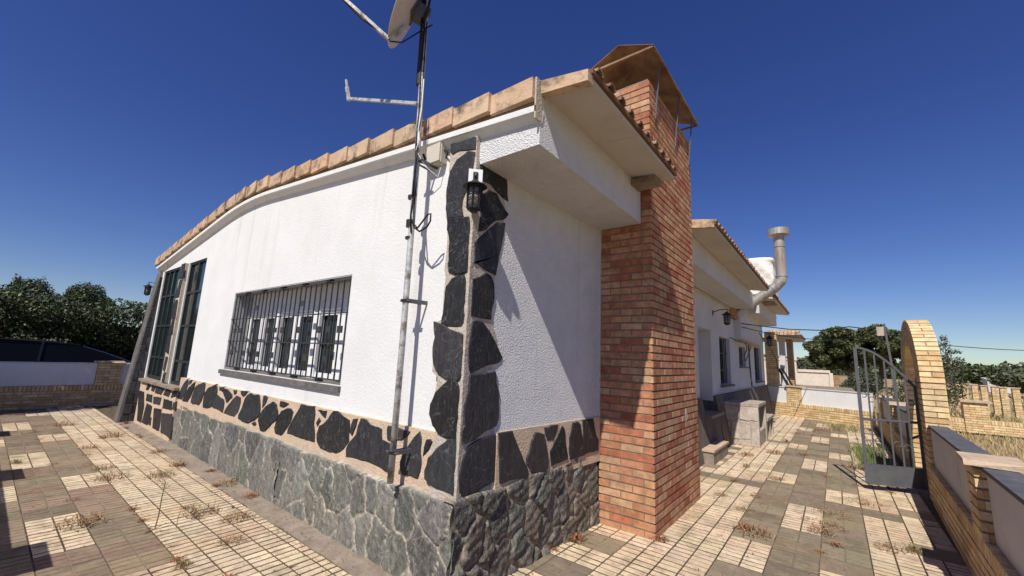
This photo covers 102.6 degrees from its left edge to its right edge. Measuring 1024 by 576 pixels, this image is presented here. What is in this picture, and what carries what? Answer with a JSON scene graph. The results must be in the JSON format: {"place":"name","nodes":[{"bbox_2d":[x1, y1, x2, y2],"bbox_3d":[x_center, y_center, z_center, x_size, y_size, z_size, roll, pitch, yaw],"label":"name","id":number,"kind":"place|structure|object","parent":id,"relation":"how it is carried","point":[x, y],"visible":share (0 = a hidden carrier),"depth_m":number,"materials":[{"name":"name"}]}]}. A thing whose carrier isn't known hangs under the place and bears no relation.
{"place":"outdoors","nodes":[
{"label":"outdoors","id":0,"kind":"place"},
{"bbox_2d":[0,405,971,575],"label":"paving","id":1,"kind":"structure","parent":0,"point":[111,455],"depth_m":4.02,"materials":[{"name":"tile"}]},
{"bbox_2d":[9,458,21,463],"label":"weed","id":2,"kind":"object","parent":1,"relation":"on","point":[16,460],"visible":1,"depth_m":5.19,"materials":[{"name":"brown plant"}]},
{"bbox_2d":[53,420,76,426],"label":"weed","id":3,"kind":"object","parent":1,"relation":"on","point":[64,424],"visible":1,"depth_m":7.57,"materials":[{"name":"brown plant"}]},
{"bbox_2d":[0,361,130,409],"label":"parapet wall","id":4,"kind":"structure","parent":1,"relation":"on","point":[34,385],"depth_m":9.53,"materials":[{"name":"white paint"}]},
{"bbox_2d":[62,497,82,501],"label":"weed","id":5,"kind":"object","parent":1,"relation":"on","point":[72,498],"visible":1,"depth_m":4.09,"materials":[{"name":"brown plant"}]},
{"bbox_2d":[38,510,116,530],"bbox_3d":[-3.729,1.995,3.542,0.416,0.113,0.475,2,-10,0],"label":"weed","id":6,"kind":"object","parent":1,"relation":"on","point":[86,520],"visible":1,"depth_m":3.56,"materials":[{"name":"brown plant"}]},
{"bbox_2d":[76,443,100,449],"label":"weed","id":7,"kind":"object","parent":1,"relation":"on","point":[87,447],"visible":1,"depth_m":6.06,"materials":[{"name":"brown plant"}]},
{"bbox_2d":[89,463,118,470],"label":"weed","id":8,"kind":"object","parent":1,"relation":"on","point":[105,468],"visible":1,"depth_m":5.11,"materials":[{"name":"brown plant"}]},
{"bbox_2d":[85,468,129,482],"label":"weed","id":9,"kind":"object","parent":1,"relation":"on","point":[106,477],"visible":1,"depth_m":4.75,"materials":[{"name":"brown plant"}]},
{"bbox_2d":[98,431,127,437],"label":"weed","id":10,"kind":"object","parent":1,"relation":"on","point":[109,434],"visible":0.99,"depth_m":6.82,"materials":[{"name":"brown plant"}]},
{"bbox_2d":[149,448,167,453],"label":"weed","id":11,"kind":"object","parent":1,"relation":"on","point":[158,450],"visible":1,"depth_m":6.00,"materials":[{"name":"brown plant"}]},
{"bbox_2d":[144,468,176,478],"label":"weed","id":12,"kind":"object","parent":1,"relation":"on","point":[160,473],"visible":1,"depth_m":4.92,"materials":[{"name":"brown plant"}]},
{"bbox_2d":[144,478,181,533],"bbox_3d":[-3.008,1.867,3.571,0.226,0.451,0.152,9,-12,-35],"label":"dry stalk","id":13,"kind":"object","parent":1,"relation":"on","point":[160,506],"visible":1,"depth_m":3.55,"materials":[{"name":"brown plant"}]},
{"bbox_2d":[167,554,183,562],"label":"weed","id":14,"kind":"object","parent":1,"relation":"on","point":[176,557],"visible":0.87,"depth_m":3.05,"materials":[{"name":"brown plant"}]},
{"bbox_2d":[168,459,185,466],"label":"weed","id":15,"kind":"object","parent":1,"relation":"on","point":[175,464],"visible":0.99,"depth_m":5.37,"materials":[{"name":"brown plant"}]},
{"bbox_2d":[171,553,193,570],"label":"weed","id":16,"kind":"object","parent":1,"relation":"on","point":[182,563],"visible":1,"depth_m":2.96,"materials":[{"name":"plant"}]},
{"bbox_2d":[177,500,222,519],"bbox_3d":[-2.979,2.097,3.919,0.376,0.102,0.429,9,-11,-34],"label":"weed","id":17,"kind":"object","parent":1,"relation":"on","point":[200,510],"visible":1,"depth_m":3.90,"materials":[{"name":"brown plant"}]},
{"bbox_2d":[212,532,246,548],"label":"weed","id":18,"kind":"object","parent":1,"relation":"on","point":[233,536],"visible":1,"depth_m":3.36,"materials":[{"name":"brown plant"}]},
{"bbox_2d":[220,508,254,523],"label":"weed","id":19,"kind":"object","parent":1,"relation":"on","point":[237,516],"visible":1,"depth_m":3.81,"materials":[{"name":"brown plant"}]},
{"bbox_2d":[118,421,391,575],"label":"concrete strip","id":20,"kind":"object","parent":1,"relation":"on","point":[353,564],"visible":0.72,"depth_m":3.92,"materials":[{"name":"grey concrete"}]},
{"bbox_2d":[216,477,237,486],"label":"weed","id":21,"kind":"object","parent":20,"relation":"on","point":[233,482],"visible":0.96,"depth_m":4.72,"materials":[{"name":"brown plant"}]},
{"bbox_2d":[241,491,259,499],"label":"weed","id":22,"kind":"object","parent":20,"relation":"on","point":[251,495],"visible":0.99,"depth_m":4.34,"materials":[{"name":"brown plant"}]},
{"bbox_2d":[113,44,805,575],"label":"house","id":23,"kind":"structure","parent":1,"relation":"on","point":[579,278],"depth_m":3.97,"materials":[{"name":"white paint"}]},
{"bbox_2d":[144,282,153,295],"bbox_3d":[-7.819,0.009,8.836,0.295,0.302,0.174,-3,-11,28],"label":"wall lantern","id":24,"kind":"object","parent":23,"relation":"attached to","point":[147,289],"depth_m":8.83,"materials":[{"name":"black metal"}]},
{"bbox_2d":[147,267,180,379],"bbox_3d":[-6.807,0.683,8.085,1.340,2.160,0.045,-5,-12,38],"label":"tall window","id":25,"kind":"structure","parent":23,"relation":"in","point":[158,351],"depth_m":8.21,"materials":[{"name":"green glass"}]},
{"bbox_2d":[170,258,206,385],"bbox_3d":[-5.614,0.590,7.163,0.960,2.180,0.045,-5,-12,38],"label":"tall window","id":26,"kind":"structure","parent":23,"relation":"in","point":[189,315],"depth_m":7.24,"materials":[{"name":"green glass"}]},
{"bbox_2d":[218,275,351,392],"bbox_3d":[-2.779,0.556,5.046,3.185,1.145,0.320,-5,-12,38],"label":"window","id":27,"kind":"structure","parent":23,"relation":"in","point":[325,387],"depth_m":5.06,"materials":[{"name":"white metal"}]},
{"bbox_2d":[345,0,442,483],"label":"antenna mast","id":28,"kind":"object","parent":23,"relation":"attached to","point":[393,451],"visible":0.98,"depth_m":3.29,"materials":[{"name":"grey metal"}]},
{"bbox_2d":[342,0,432,48],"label":"satellite dish","id":29,"kind":"object","parent":28,"relation":"attached to","point":[406,14],"visible":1,"depth_m":3.52,"materials":[{"name":"beige paint"}]},
{"bbox_2d":[422,142,448,169],"bbox_3d":[-0.638,-1.124,3.474,0.312,0.175,0.084,-5,-12,38],"label":"junction box","id":30,"kind":"object","parent":23,"relation":"attached to","point":[436,154],"visible":0.81,"depth_m":3.43,"materials":[{"name":"white plastic"}]},
{"bbox_2d":[463,169,486,212],"bbox_3d":[-0.267,-0.721,2.958,0.175,0.370,0.193,4,-10,-7],"label":"wall lantern","id":31,"kind":"object","parent":23,"relation":"attached to","point":[474,186],"depth_m":2.91,"materials":[{"name":"black metal"}]},
{"bbox_2d":[712,309,731,324],"bbox_3d":[4.490,0.619,8.740,0.361,0.348,0.202,-5,-12,38],"label":"wall lantern","id":32,"kind":"object","parent":23,"relation":"attached to","point":[726,317],"depth_m":8.65,"materials":[{"name":"black metal"}]},
{"bbox_2d":[719,338,734,387],"bbox_3d":[4.900,1.719,9.561,0.285,1.115,1.300,-5,-12,38],"label":"window","id":33,"kind":"structure","parent":23,"relation":"in","point":[721,343],"depth_m":9.69,"materials":[{"name":"clear glass"}]},
{"bbox_2d":[730,337,751,361],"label":"wall cables","id":34,"kind":"object","parent":23,"relation":"attached to","point":[746,348],"depth_m":11.00,"materials":[{"name":"grey paint"}]},
{"bbox_2d":[739,348,748,367],"bbox_3d":[6.310,1.930,11.353,0.270,0.555,1.130,-5,-12,38],"label":"window","id":35,"kind":"structure","parent":23,"relation":"in","point":[740,349],"depth_m":11.45,"materials":[{"name":"clear glass"}]},
{"bbox_2d":[748,345,752,386],"bbox_3d":[6.907,2.253,11.895,0.145,1.204,0.052,11,-12,-40],"label":"conduit","id":36,"kind":"object","parent":23,"relation":"attached to","point":[750,367],"visible":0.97,"depth_m":11.88,"materials":[{"name":"grey metal"}]},
{"bbox_2d":[754,347,764,382],"bbox_3d":[8.087,2.538,13.600,0.285,1.155,1.680,-5,-12,38],"label":"window","id":37,"kind":"structure","parent":23,"relation":"in","point":[757,370],"depth_m":13.77,"materials":[{"name":"clear glass"}]},
{"bbox_2d":[736,227,789,317],"bbox_3d":[6.350,-0.347,10.537,1.420,2.316,0.470,-5,-12,38],"label":"flue pipe","id":38,"kind":"object","parent":23,"relation":"attached to","point":[777,234],"visible":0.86,"depth_m":10.25,"materials":[{"name":"white metal"}]},
{"bbox_2d":[748,257,778,305],"bbox_3d":[7.129,-0.167,11.881,1.009,1.284,1.017,-5,-12,38],"label":"water tank","id":39,"kind":"object","parent":23,"relation":"on","point":[765,267],"visible":0.34,"depth_m":11.51,"materials":[{"name":"plastic"}]},
{"bbox_2d":[759,333,777,369],"bbox_3d":[8.589,2.193,13.852,0.200,1.213,2.278,-7,-13,43],"label":"wall cable","id":40,"kind":"object","parent":23,"relation":"attached to","point":[771,351],"depth_m":14.51,"materials":[{"name":"grey paint"}]},
{"bbox_2d":[766,334,773,346],"bbox_3d":[9.228,1.861,14.634,0.262,0.454,0.401,-14,-19,59],"label":"wall lantern","id":41,"kind":"object","parent":23,"relation":"attached to","point":[769,338],"depth_m":14.55,"materials":[{"name":"black metal"}]},
{"bbox_2d":[779,368,792,385],"bbox_3d":[9.766,3.293,14.528,0.540,0.896,0.170,-5,-12,38],"label":"folded frame","id":42,"kind":"object","parent":23,"relation":"on","point":[784,379],"visible":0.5,"depth_m":14.55,"materials":[{"name":"black metal"}]},
{"bbox_2d":[741,323,885,345],"bbox_3d":[7.677,1.168,10.427,3.523,0.447,0.162,2,-10,3],"label":"overhead cable","id":43,"kind":"object","parent":23,"relation":"attached to","point":[819,330],"visible":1,"depth_m":10.41,"materials":[{"name":"black rubber"}]},
{"bbox_2d":[742,327,1023,350],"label":"overhead cable","id":44,"kind":"object","parent":23,"relation":"attached to","point":[874,337],"visible":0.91,"depth_m":14.64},
{"bbox_2d":[3,418,932,575],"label":"leaf litter","id":45,"kind":"object","parent":1,"relation":"on","point":[352,552],"visible":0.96,"depth_m":4.26,"materials":[{"name":"brown plant"}]},
{"bbox_2d":[550,546,559,551],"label":"weed","id":46,"kind":"object","parent":1,"relation":"on","point":[554,548],"visible":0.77,"depth_m":3.47,"materials":[{"name":"brown plant"}]},
{"bbox_2d":[568,532,588,545],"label":"weed","id":47,"kind":"object","parent":1,"relation":"on","point":[575,536],"visible":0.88,"depth_m":3.66,"materials":[{"name":"brown plant"}]},
{"bbox_2d":[651,532,668,542],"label":"weed","id":48,"kind":"object","parent":1,"relation":"on","point":[658,538],"visible":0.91,"depth_m":3.74,"materials":[{"name":"brown plant"}]},
{"bbox_2d":[702,440,728,464],"bbox_3d":[3.508,2.871,7.207,0.345,0.235,1.170,-5,-12,38],"label":"stone step","id":49,"kind":"object","parent":1,"relation":"on","point":[715,452],"visible":0.68,"depth_m":6.92,"materials":[{"name":"stone"}]},
{"bbox_2d":[733,518,755,530],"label":"weed","id":50,"kind":"object","parent":1,"relation":"on","point":[739,525],"visible":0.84,"depth_m":4.11,"materials":[{"name":"brown plant"}]},
{"bbox_2d":[736,504,752,511],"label":"weed","id":51,"kind":"object","parent":1,"relation":"on","point":[744,507],"visible":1,"depth_m":4.65,"materials":[{"name":"brown plant"}]},
{"bbox_2d":[739,451,754,457],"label":"weed","id":52,"kind":"object","parent":1,"relation":"on","point":[741,453],"visible":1,"depth_m":7.49,"materials":[{"name":"brown plant"}]},
{"bbox_2d":[724,398,773,447],"bbox_3d":[5.485,3.020,9.463,0.720,0.860,2.428,-5,-12,38],"label":"stone bench","id":53,"kind":"object","parent":1,"relation":"on","point":[750,423],"visible":0.84,"depth_m":8.55,"materials":[{"name":"grey stone"}]},
{"bbox_2d":[733,519,776,540],"bbox_3d":[2.366,2.332,3.972,0.408,0.110,0.466,-2,-10,24],"label":"weed","id":54,"kind":"object","parent":1,"relation":"on","point":[757,530],"visible":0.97,"depth_m":3.97,"materials":[{"name":"brown plant"}]},
{"bbox_2d":[767,475,784,480],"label":"weed","id":55,"kind":"object","parent":1,"relation":"on","point":[776,477],"visible":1,"depth_m":5.98,"materials":[{"name":"brown plant"}]},
{"bbox_2d":[766,448,788,454],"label":"weed","id":56,"kind":"object","parent":1,"relation":"on","point":[777,452],"visible":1,"depth_m":7.79,"materials":[{"name":"brown plant"}]},
{"bbox_2d":[804,524,835,537],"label":"weed","id":57,"kind":"object","parent":1,"relation":"on","point":[822,529],"visible":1,"depth_m":4.10,"materials":[{"name":"brown plant"}]},
{"bbox_2d":[767,385,876,427],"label":"parapet wall","id":58,"kind":"structure","parent":1,"relation":"on","point":[824,405],"depth_m":13.20,"materials":[{"name":"yellow brick"}]},
{"bbox_2d":[801,517,850,533],"bbox_3d":[3.243,2.452,4.295,0.417,0.062,0.436,0,-10,12],"label":"weed","id":59,"kind":"object","parent":1,"relation":"on","point":[825,524],"visible":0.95,"depth_m":4.29,"materials":[{"name":"brown plant"}]},
{"bbox_2d":[811,505,854,520],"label":"weed","id":60,"kind":"object","parent":1,"relation":"on","point":[829,512],"visible":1,"depth_m":4.64,"materials":[{"name":"brown plant"}]},
{"bbox_2d":[824,539,846,548],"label":"weed","id":61,"kind":"object","parent":1,"relation":"on","point":[835,543],"visible":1,"depth_m":3.79,"materials":[{"name":"brown plant"}]},
{"bbox_2d":[845,464,863,470],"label":"weed","id":62,"kind":"object","parent":1,"relation":"on","point":[855,468],"visible":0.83,"depth_m":6.84,"materials":[{"name":"brown plant"}]},
{"bbox_2d":[845,497,887,507],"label":"weed","id":63,"kind":"object","parent":1,"relation":"on","point":[864,502],"visible":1,"depth_m":5.03,"materials":[{"name":"brown plant"}]},
{"bbox_2d":[872,538,911,554],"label":"weed","id":64,"kind":"object","parent":1,"relation":"on","point":[888,545],"visible":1,"depth_m":3.76,"materials":[{"name":"brown plant"}]},
{"bbox_2d":[875,395,912,467],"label":"parapet wall","id":65,"kind":"structure","parent":1,"relation":"on","point":[894,416],"depth_m":8.29,"materials":[{"name":"yellow brick"}]},
{"bbox_2d":[900,539,921,554],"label":"weed","id":66,"kind":"object","parent":1,"relation":"on","point":[912,547],"visible":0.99,"depth_m":3.73,"materials":[{"name":"plant"}]},
{"bbox_2d":[905,378,929,497],"bbox_3d":[5.568,2.031,5.655,0.050,1.550,0.224,5,-10,-17],"label":"gate post","id":67,"kind":"object","parent":1,"relation":"on","point":[908,441],"visible":0.57,"depth_m":5.66,"materials":[{"name":"grey metal"}]},
{"bbox_2d":[853,347,927,489],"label":"garden gate","id":68,"kind":"structure","parent":67,"relation":"attached to","point":[897,476],"depth_m":5.68,"materials":[{"name":"grey metal"}]},
{"bbox_2d":[900,320,951,501],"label":"brick arch","id":69,"kind":"structure","parent":1,"relation":"on","point":[921,361],"depth_m":5.44,"materials":[{"name":"beige brick"}]},
{"bbox_2d":[928,425,1023,575],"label":"parapet wall","id":70,"kind":"structure","parent":1,"relation":"on","point":[978,497],"depth_m":2.96,"materials":[{"name":"yellow brick"}]},
{"bbox_2d":[0,0,1023,367],"label":"sky","id":71,"kind":"structure","parent":0,"point":[886,137],"materials":[{"name":"blue"}]},
{"bbox_2d":[829,375,1023,474],"bbox_3d":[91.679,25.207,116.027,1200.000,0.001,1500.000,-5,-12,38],"label":"ground","id":72,"kind":"structure","parent":0,"point":[889,382],"depth_m":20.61,"materials":[{"name":"beige plant"}]},
{"bbox_2d":[0,273,65,320],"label":"tree","id":73,"kind":"object","parent":72,"relation":"on","point":[43,286],"visible":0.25,"depth_m":13.20,"materials":[{"name":"green plant"}]},
{"bbox_2d":[6,331,71,343],"bbox_3d":[-13.796,2.056,11.266,0.918,1.923,2.373,-5,-12,38],"label":"shrub","id":74,"kind":"object","parent":72,"relation":"on","point":[53,339],"visible":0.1,"depth_m":11.60,"materials":[{"name":"green plant"}]},
{"bbox_2d":[0,338,130,386],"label":"parked car","id":75,"kind":"object","parent":72,"relation":"on","point":[21,350],"visible":0.43,"depth_m":10.33,"materials":[{"name":"paint"}]},
{"bbox_2d":[0,284,147,360],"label":"hedge","id":76,"kind":"object","parent":72,"relation":"on","point":[100,333],"visible":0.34,"depth_m":12.95,"materials":[{"name":"green plant"}]},
{"bbox_2d":[63,282,116,322],"bbox_3d":[-14.809,1.595,14.185,1.749,3.726,1.437,-5,-12,38],"label":"tree","id":77,"kind":"object","parent":72,"relation":"on","point":[90,293],"visible":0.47,"depth_m":14.15,"materials":[{"name":"green plant"}]},
{"bbox_2d":[764,357,833,386],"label":"garden wall","id":78,"kind":"structure","parent":72,"relation":"on","point":[813,377],"depth_m":19.13,"materials":[{"name":"beige paint"}]},
{"bbox_2d":[766,384,855,391],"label":"raised terrace","id":79,"kind":"structure","parent":72,"relation":"on","point":[831,388],"depth_m":16.89,"materials":[{"name":"beige paint"}]},
{"bbox_2d":[786,357,844,375],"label":"shrub","id":80,"kind":"object","parent":72,"relation":"on","point":[808,364],"visible":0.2,"depth_m":55.34,"materials":[{"name":"green plant"}]},
{"bbox_2d":[833,375,840,387],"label":"brick pier","id":81,"kind":"structure","parent":72,"relation":"on","point":[836,379],"depth_m":21.62,"materials":[{"name":"brown brick"}]},
{"bbox_2d":[808,421,880,434],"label":"dry weeds","id":82,"kind":"object","parent":72,"relation":"on","point":[848,427],"visible":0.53,"depth_m":11.41,"materials":[{"name":"beige plant"}]},
{"bbox_2d":[802,324,900,385],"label":"umbrella pine","id":83,"kind":"object","parent":72,"relation":"on","point":[832,354],"visible":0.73,"depth_m":44.46,"materials":[{"name":"green plant"}]},
{"bbox_2d":[839,370,884,396],"bbox_3d":[16.610,4.793,19.462,1.711,1.840,1.256,-5,-12,38],"label":"shrub","id":84,"kind":"object","parent":72,"relation":"on","point":[850,382],"visible":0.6,"depth_m":19.27,"materials":[{"name":"green plant"}]},
{"bbox_2d":[841,442,902,468],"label":"green weeds","id":85,"kind":"object","parent":72,"relation":"on","point":[878,455],"visible":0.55,"depth_m":7.65,"materials":[{"name":"green plant"}]},
{"bbox_2d":[876,324,898,400],"bbox_3d":[9.385,2.305,10.185,0.300,2.842,0.060,-5,-12,38],"label":"cable pole","id":86,"kind":"object","parent":72,"relation":"on","point":[881,331],"visible":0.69,"depth_m":10.30,"materials":[{"name":"grey metal"}]},
{"bbox_2d":[764,354,1023,382],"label":"wood","id":87,"kind":"object","parent":72,"relation":"on","point":[1004,365],"visible":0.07,"depth_m":126.92,"materials":[{"name":"green plant"}]},
{"bbox_2d":[888,370,969,406],"bbox_3d":[17.657,4.373,17.405,3.972,2.073,1.528,6,-10,-18],"label":"shrub","id":88,"kind":"object","parent":72,"relation":"on","point":[950,395],"visible":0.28,"depth_m":17.39,"materials":[{"name":"green plant"}]},
{"bbox_2d":[938,335,967,394],"bbox_3d":[30.704,5.584,28.850,1.926,4.611,1.117,-5,-12,38],"label":"conifer","id":89,"kind":"object","parent":72,"relation":"on","point":[947,364],"visible":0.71,"depth_m":28.77,"materials":[{"name":"green plant"}]},
{"bbox_2d":[947,384,961,404],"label":"brick pillar","id":90,"kind":"structure","parent":72,"relation":"on","point":[956,394],"depth_m":23.75,"materials":[{"name":"beige brick"}]},
{"bbox_2d":[943,367,969,388],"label":"tree","id":91,"kind":"object","parent":72,"relation":"on","point":[962,375],"visible":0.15,"depth_m":49.54,"materials":[{"name":"green plant"}]},
{"bbox_2d":[945,365,990,387],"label":"tree","id":92,"kind":"object","parent":72,"relation":"on","point":[978,372],"visible":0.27,"depth_m":51.24,"materials":[{"name":"green plant"}]},
{"bbox_2d":[961,383,978,399],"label":"brick pillar","id":93,"kind":"structure","parent":72,"relation":"on","point":[974,390],"depth_m":21.37,"materials":[{"name":"beige brick"}]},
{"bbox_2d":[968,369,993,389],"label":"tree","id":94,"kind":"object","parent":72,"relation":"on","point":[980,382],"visible":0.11,"depth_m":55.02,"materials":[{"name":"green plant"}]},
{"bbox_2d":[950,399,1023,436],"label":"brick wall","id":95,"kind":"structure","parent":72,"relation":"on","point":[975,418],"depth_m":11.91,"materials":[{"name":"beige brick"}]},
{"bbox_2d":[978,385,1001,414],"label":"brick pillar","id":96,"kind":"structure","parent":72,"relation":"on","point":[995,398],"depth_m":19.04,"materials":[{"name":"beige brick"}]},
{"bbox_2d":[980,377,1010,392],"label":"shed","id":97,"kind":"structure","parent":72,"relation":"on","point":[985,381],"depth_m":46.02,"materials":[{"name":"white paint"}]},
{"bbox_2d":[986,371,1023,393],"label":"tree","id":98,"kind":"object","parent":72,"relation":"on","point":[1009,379],"visible":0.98,"depth_m":35.59,"materials":[{"name":"green plant"}]},
{"bbox_2d":[997,387,1023,418],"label":"brick pillar","id":99,"kind":"structure","parent":72,"relation":"on","point":[1016,400],"depth_m":17.21,"materials":[{"name":"beige brick"}]},
{"bbox_2d":[1003,367,1023,373],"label":"tree","id":100,"kind":"object","parent":72,"relation":"on","point":[1020,370],"visible":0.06,"depth_m":56.89,"materials":[{"name":"green plant"}]},
{"bbox_2d":[874,388,1023,422],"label":"dry grass","id":101,"kind":"structure","parent":0,"point":[991,406],"depth_m":22.36,"materials":[{"name":"beige plant"}]}
]}

